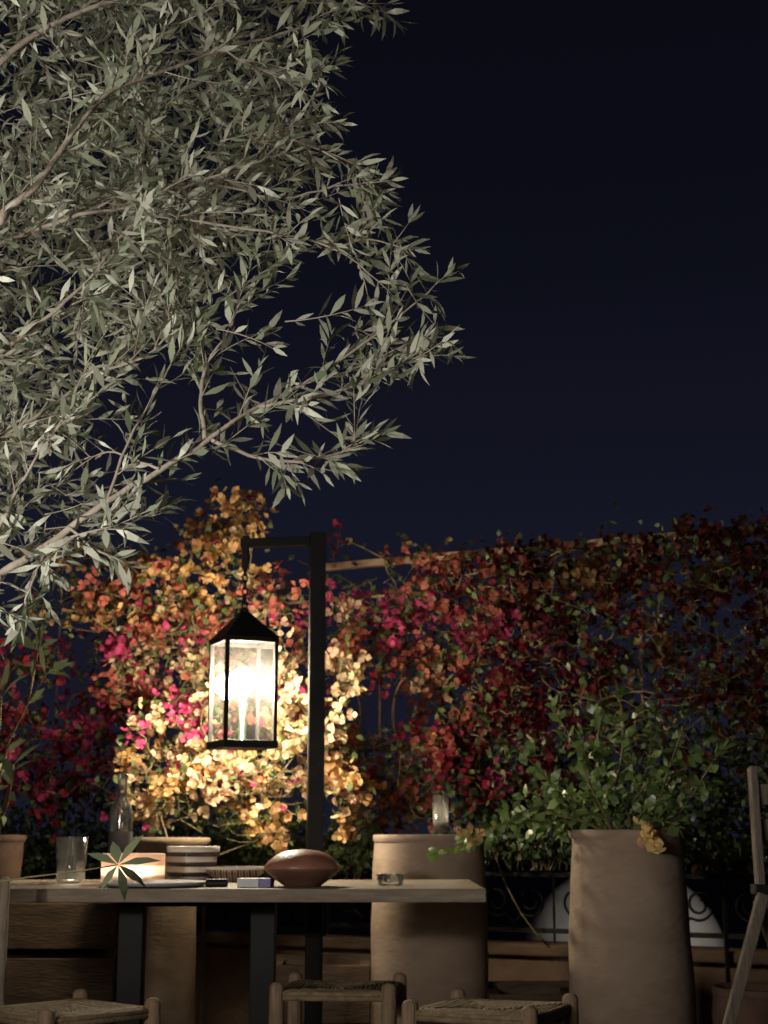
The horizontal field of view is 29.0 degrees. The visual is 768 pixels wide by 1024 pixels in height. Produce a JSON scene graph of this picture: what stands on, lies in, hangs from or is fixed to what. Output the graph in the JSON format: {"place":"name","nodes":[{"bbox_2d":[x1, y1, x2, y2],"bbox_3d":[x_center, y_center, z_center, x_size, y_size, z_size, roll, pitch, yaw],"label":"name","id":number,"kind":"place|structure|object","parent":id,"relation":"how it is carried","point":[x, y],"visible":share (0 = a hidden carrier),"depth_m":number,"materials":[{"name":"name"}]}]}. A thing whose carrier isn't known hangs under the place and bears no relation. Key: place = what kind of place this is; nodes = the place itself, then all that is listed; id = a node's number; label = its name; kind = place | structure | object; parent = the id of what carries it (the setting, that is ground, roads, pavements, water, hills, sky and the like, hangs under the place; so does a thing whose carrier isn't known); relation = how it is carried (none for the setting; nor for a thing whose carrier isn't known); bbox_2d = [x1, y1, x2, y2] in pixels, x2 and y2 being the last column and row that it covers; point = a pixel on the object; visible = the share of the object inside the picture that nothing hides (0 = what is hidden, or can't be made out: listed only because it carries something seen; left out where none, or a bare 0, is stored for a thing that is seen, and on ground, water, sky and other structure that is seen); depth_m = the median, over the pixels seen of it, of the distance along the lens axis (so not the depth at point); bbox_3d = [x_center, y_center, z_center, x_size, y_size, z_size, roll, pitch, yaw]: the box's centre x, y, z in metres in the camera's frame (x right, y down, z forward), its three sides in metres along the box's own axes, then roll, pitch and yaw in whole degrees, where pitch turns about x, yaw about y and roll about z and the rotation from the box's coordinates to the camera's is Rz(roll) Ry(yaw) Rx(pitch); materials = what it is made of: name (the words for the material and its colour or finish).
{"place":"outdoors","nodes":[
{"label":"outdoors","id":0,"kind":"place"},
{"bbox_2d":[0,0,767,837],"label":"sky","id":1,"kind":"structure","parent":0,"point":[598,169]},
{"bbox_2d":[20,838,767,947],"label":"ground","id":2,"kind":"structure","parent":0,"point":[711,888],"depth_m":19.86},
{"bbox_2d":[526,879,723,946],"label":"plaster dome","id":3,"kind":"structure","parent":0,"point":[543,918],"depth_m":8.99,"materials":[{"name":"white paint"}]},
{"label":"terrace floor","id":4,"kind":"structure","parent":0,"visible":0},
{"bbox_2d":[0,876,9,1023],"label":"wooden chair","id":5,"kind":"object","parent":4,"relation":"on","point":[4,900],"visible":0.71,"depth_m":4.09,"materials":[{"name":"brown wood"}]},
{"bbox_2d":[5,902,118,1023],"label":"timber planter","id":6,"kind":"object","parent":4,"relation":"on","point":[60,950],"visible":0.62,"depth_m":5.76,"materials":[{"name":"wood"}]},
{"bbox_2d":[0,835,26,902],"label":"terracotta pot","id":7,"kind":"object","parent":6,"relation":"on","point":[11,851],"visible":0.64,"depth_m":5.90,"materials":[{"name":"ceramic"}]},
{"bbox_2d":[0,623,70,834],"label":"oleander","id":8,"kind":"object","parent":7,"relation":"in","point":[7,769],"visible":0.99,"depth_m":4.97,"materials":[{"name":"green plant"}]},
{"bbox_2d":[0,988,160,1023],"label":"rush stool","id":9,"kind":"object","parent":4,"relation":"on","point":[79,1007],"visible":1,"depth_m":3.73,"materials":[{"name":"brown wicker"}]},
{"bbox_2d":[132,837,209,1023],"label":"clay pot","id":10,"kind":"object","parent":4,"relation":"on","point":[170,964],"visible":0.49,"depth_m":5.64,"materials":[{"name":"ceramic"}]},
{"bbox_2d":[99,595,389,855],"bbox_3d":[-0.575,0.900,6.141,1.195,1.047,0.864,0,-12,0],"label":"bougainvillea","id":11,"kind":"object","parent":10,"relation":"in","point":[270,779],"visible":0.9,"depth_m":6.02,"materials":[{"name":"yellow plant"}]},
{"bbox_2d":[0,0,474,899],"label":"olive tree","id":12,"kind":"object","parent":4,"relation":"on","point":[152,196],"visible":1,"depth_m":3.05,"materials":[{"name":"green plant"}]},
{"bbox_2d":[9,880,485,1023],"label":"dining table","id":13,"kind":"object","parent":4,"relation":"on","point":[131,950],"visible":0.91,"depth_m":4.63,"materials":[{"name":"brown wood"}]},
{"bbox_2d":[56,837,87,883],"bbox_3d":[-1.024,1.139,4.869,0.104,0.147,0.104,0,-12,0],"label":"glass tumbler","id":14,"kind":"object","parent":13,"relation":"on","point":[71,853],"visible":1,"depth_m":4.84,"materials":[{"name":"clear glass"}]},
{"bbox_2d":[108,774,132,852],"bbox_3d":[-0.909,1.089,5.136,0.081,0.362,0.081,0,-12,0],"label":"glass bottle","id":15,"kind":"object","parent":13,"relation":"on","point":[122,840],"visible":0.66,"depth_m":5.12,"materials":[{"name":"clear glass"}]},
{"bbox_2d":[101,853,164,880],"bbox_3d":[-0.812,1.155,4.814,0.205,0.096,0.204,0,-12,0],"label":"candle bowl","id":16,"kind":"object","parent":13,"relation":"on","point":[151,871],"visible":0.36,"depth_m":4.74,"materials":[{"name":"white wax"}]},
{"bbox_2d":[100,880,205,886],"bbox_3d":[-0.702,1.139,4.562,0.336,0.012,0.336,0,-12,0],"label":"serving plate","id":17,"kind":"object","parent":13,"relation":"on","point":[162,883],"visible":0.79,"depth_m":4.46,"materials":[{"name":"white ceramic"}]},
{"bbox_2d":[166,866,210,879],"bbox_3d":[-0.662,1.233,5.074,0.166,0.050,0.166,0,-12,0],"label":"ceramic bowl","id":18,"kind":"object","parent":13,"relation":"on","point":[185,873],"visible":0.69,"depth_m":5.01,"materials":[{"name":"beige ceramic"}]},
{"bbox_2d":[166,856,216,866],"bbox_3d":[-0.657,1.201,5.081,0.174,0.050,0.174,0,-12,0],"label":"ceramic bowl","id":19,"kind":"object","parent":18,"relation":"on","point":[176,861],"visible":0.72,"depth_m":5.01,"materials":[{"name":"beige ceramic"}]},
{"bbox_2d":[166,846,219,856],"bbox_3d":[-0.652,1.169,5.088,0.182,0.050,0.182,0,-12,0],"label":"ceramic bowl","id":20,"kind":"object","parent":19,"relation":"on","point":[196,851],"visible":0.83,"depth_m":5.01,"materials":[{"name":"beige ceramic"}]},
{"bbox_2d":[205,879,227,886],"bbox_3d":[-0.511,1.133,4.543,0.070,0.022,0.045,1,-12,-6],"label":"spectacle case","id":21,"kind":"object","parent":13,"relation":"on","point":[216,883],"visible":1,"depth_m":4.52,"materials":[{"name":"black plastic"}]},
{"bbox_2d":[204,866,264,881],"bbox_3d":[-0.507,1.231,5.054,0.217,0.049,0.217,0,-12,0],"label":"patterned dish","id":22,"kind":"object","parent":13,"relation":"on","point":[231,873],"visible":0.84,"depth_m":4.98,"materials":[{"name":"wicker"}]},
{"bbox_2d":[237,878,273,886],"bbox_3d":[-0.388,1.123,4.504,0.103,0.026,0.060,-1,-12,7],"label":"card pack","id":23,"kind":"object","parent":13,"relation":"on","point":[255,882],"visible":1,"depth_m":4.48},
{"bbox_2d":[263,849,341,886],"bbox_3d":[-0.252,1.099,4.592,0.242,0.112,0.242,0,-12,0],"label":"lidded clay dish","id":24,"kind":"object","parent":13,"relation":"on","point":[302,868],"visible":1,"depth_m":4.51,"materials":[{"name":"brown ceramic"}]},
{"bbox_2d":[376,874,403,885],"bbox_3d":[0.020,1.153,4.662,0.089,0.036,0.089,0,-12,0],"label":"glass ashtray","id":25,"kind":"object","parent":13,"relation":"on","point":[398,878],"visible":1,"depth_m":4.64,"materials":[{"name":"clear glass"}]},
{"bbox_2d":[240,532,325,1023],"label":"lantern post","id":26,"kind":"object","parent":4,"relation":"on","point":[315,542],"visible":1,"depth_m":5.53,"materials":[{"name":"black metal"}]},
{"bbox_2d":[206,569,279,750],"bbox_3d":[-0.529,0.532,5.604,0.214,0.714,0.214,5,-13,-23],"label":"hanging lantern","id":27,"kind":"object","parent":26,"relation":"hanging from","point":[244,628],"visible":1,"depth_m":5.56,"materials":[{"name":"black metal"}]},
{"bbox_2d":[276,954,370,1023],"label":"timber planter","id":28,"kind":"object","parent":4,"relation":"on","point":[346,967],"visible":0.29,"depth_m":5.83,"materials":[{"name":"wood"}]},
{"bbox_2d":[269,972,406,1023],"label":"rush stool","id":29,"kind":"object","parent":4,"relation":"on","point":[297,990],"visible":1,"depth_m":4.16,"materials":[{"name":"brown wood"}]},
{"bbox_2d":[0,523,767,1023],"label":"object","id":30,"kind":"object","parent":4,"relation":"on","point":[366,563],"visible":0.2,"depth_m":6.75,"materials":[{"name":"brown metal"}]},
{"bbox_2d":[0,620,166,842],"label":"bougainvillea","id":31,"kind":"object","parent":30,"relation":"attached to","point":[47,792],"visible":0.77,"depth_m":6.75,"materials":[{"name":"red plant"}]},
{"bbox_2d":[0,701,195,879],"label":"hedge","id":32,"kind":"object","parent":30,"relation":"attached to","point":[94,840],"visible":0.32,"depth_m":7.16,"materials":[{"name":"green plant"}]},
{"bbox_2d":[18,478,328,835],"bbox_3d":[-0.946,0.847,6.566,1.432,2.042,1.138,-8,-15,33],"label":"bougainvillea","id":33,"kind":"object","parent":30,"relation":"attached to","point":[134,675],"visible":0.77,"depth_m":6.57,"materials":[{"name":"orange plant"}]},
{"bbox_2d":[189,779,389,879],"bbox_3d":[-0.458,1.384,6.791,1.172,0.590,0.420,-6,-13,25],"label":"hedge","id":34,"kind":"object","parent":30,"relation":"attached to","point":[252,857],"visible":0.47,"depth_m":6.69,"materials":[{"name":"green plant"}]},
{"bbox_2d":[293,519,494,835],"bbox_3d":[0.017,0.952,6.654,1.038,1.873,0.713,-12,-17,43],"label":"bougainvillea","id":35,"kind":"object","parent":30,"relation":"attached to","point":[423,662],"visible":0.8,"depth_m":6.60,"materials":[{"name":"red plant"}]},
{"bbox_2d":[389,530,665,945],"bbox_3d":[0.603,0.932,6.426,1.252,1.817,0.714,-5,-13,21],"label":"bougainvillea","id":36,"kind":"object","parent":30,"relation":"attached to","point":[500,624],"visible":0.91,"depth_m":6.38,"materials":[{"name":"red plant"}]},
{"bbox_2d":[446,552,767,870],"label":"hedge","id":37,"kind":"object","parent":30,"relation":"attached to","point":[707,832],"visible":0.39,"depth_m":6.03,"materials":[{"name":"green plant"}]},
{"bbox_2d":[539,502,767,907],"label":"bougainvillea","id":38,"kind":"object","parent":30,"relation":"attached to","point":[598,574],"visible":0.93,"depth_m":6.10,"materials":[{"name":"red plant"}]},
{"bbox_2d":[371,834,488,1023],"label":"clay pot","id":39,"kind":"object","parent":4,"relation":"on","point":[434,952],"visible":0.75,"depth_m":5.47,"materials":[{"name":"ceramic"}]},
{"bbox_2d":[432,795,448,833],"bbox_3d":[0.213,1.170,5.599,0.062,0.203,0.062,0,-12,0],"label":"drinking glass","id":40,"kind":"object","parent":39,"relation":"on","point":[440,808],"visible":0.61,"depth_m":5.59,"materials":[{"name":"clear glass"}]},
{"bbox_2d":[195,929,767,1023],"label":"parapet wall","id":41,"kind":"structure","parent":4,"relation":"on","point":[226,975],"depth_m":6.66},
{"bbox_2d":[21,866,767,942],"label":"iron railing","id":42,"kind":"object","parent":41,"relation":"on","point":[554,930],"visible":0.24,"depth_m":6.46,"materials":[{"name":"black metal"}]},
{"bbox_2d":[402,988,578,1023],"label":"rush stool","id":43,"kind":"object","parent":4,"relation":"on","point":[458,1007],"visible":1,"depth_m":3.72,"materials":[{"name":"brown wicker"}]},
{"bbox_2d":[487,981,568,1023],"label":"timber planter","id":44,"kind":"object","parent":4,"relation":"on","point":[554,991],"visible":0.29,"depth_m":5.63,"materials":[{"name":"wood"}]},
{"bbox_2d":[569,829,696,1023],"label":"clay pot","id":45,"kind":"object","parent":4,"relation":"on","point":[630,957],"visible":0.91,"depth_m":4.72,"materials":[{"name":"ceramic"}]},
{"bbox_2d":[425,680,742,861],"bbox_3d":[0.666,0.862,4.923,1.057,0.585,0.520,0,-12,0],"label":"green shrub","id":46,"kind":"object","parent":45,"relation":"in","point":[583,817],"visible":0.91,"depth_m":4.89,"materials":[{"name":"green plant"}]},
{"bbox_2d":[711,982,767,1023],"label":"terracotta pot","id":47,"kind":"object","parent":4,"relation":"on","point":[754,1008],"visible":0.75,"depth_m":4.46,"materials":[{"name":"ceramic"}]},
{"bbox_2d":[722,766,767,1023],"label":"folding chair","id":48,"kind":"object","parent":4,"relation":"on","point":[758,797],"visible":1,"depth_m":4.19,"materials":[{"name":"brown wood"}]}
]}

